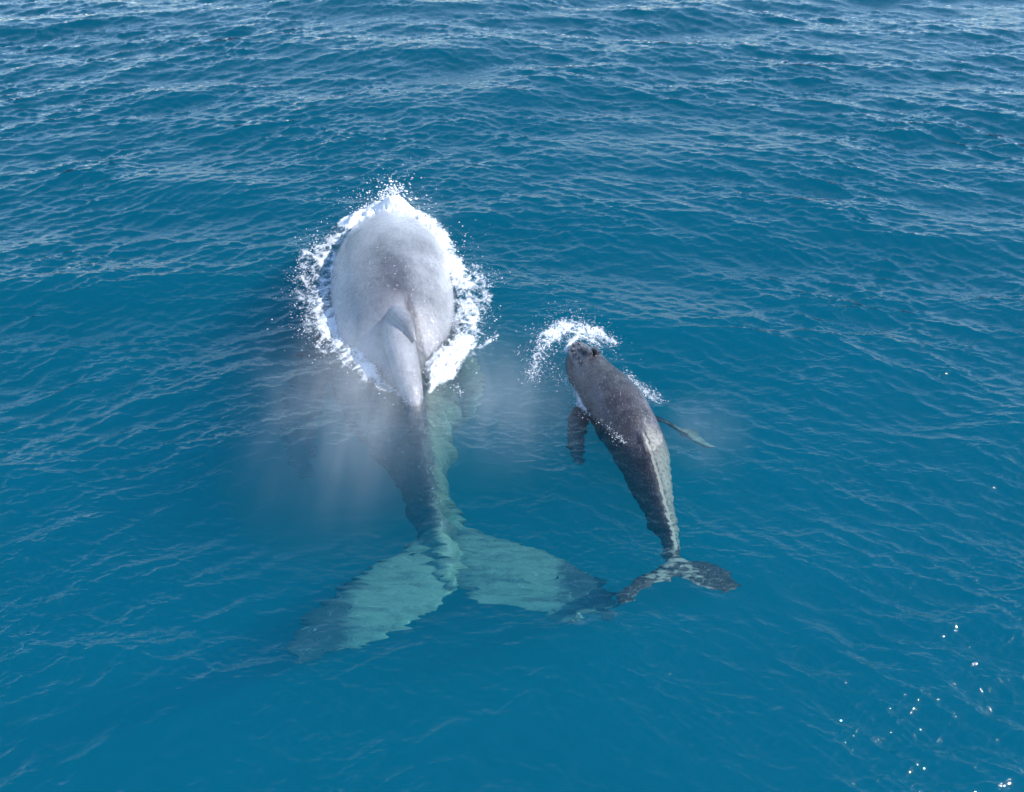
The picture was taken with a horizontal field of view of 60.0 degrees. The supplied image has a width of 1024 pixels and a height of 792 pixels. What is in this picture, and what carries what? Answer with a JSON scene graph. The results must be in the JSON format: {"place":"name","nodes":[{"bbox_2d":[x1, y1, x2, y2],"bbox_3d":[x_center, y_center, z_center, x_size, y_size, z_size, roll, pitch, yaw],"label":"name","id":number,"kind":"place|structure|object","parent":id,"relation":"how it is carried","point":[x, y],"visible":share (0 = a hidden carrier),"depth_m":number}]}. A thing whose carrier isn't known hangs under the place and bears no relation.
{"place":"outdoors","nodes":[
{"label":"outdoors","id":0,"kind":"place"},
{"bbox_2d":[0,0,1023,791],"bbox_3d":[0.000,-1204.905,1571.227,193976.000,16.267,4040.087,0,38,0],"label":"water","id":1,"kind":"structure","parent":0,"point":[54,28],"depth_m":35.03},
{"bbox_2d":[267,164,504,407],"bbox_3d":[-2.666,-3.009,19.664,5.526,0.778,10.119,0,38,0],"label":"foam","id":2,"kind":"object","parent":1,"relation":"on","point":[441,364],"visible":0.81,"depth_m":18.66},
{"bbox_2d":[276,210,620,663],"bbox_3d":[-2.723,-0.162,17.690,5.240,3.316,12.672,-12,40,-15],"label":"humpback whale","id":3,"kind":"object","parent":1,"relation":"in","point":[393,298],"visible":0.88,"depth_m":16.29},
{"bbox_2d":[512,303,665,442],"bbox_3d":[1.273,-0.651,16.884,2.476,0.520,5.106,-15,40,-18],"label":"foam","id":4,"kind":"object","parent":1,"relation":"on","point":[556,331],"visible":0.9,"depth_m":17.60},
{"bbox_2d":[565,341,740,603],"bbox_3d":[2.376,1.039,15.350,2.837,1.422,5.967,0,38,0],"label":"humpback whale calf","id":5,"kind":"object","parent":1,"relation":"in","point":[611,396],"visible":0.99,"depth_m":15.15}
]}

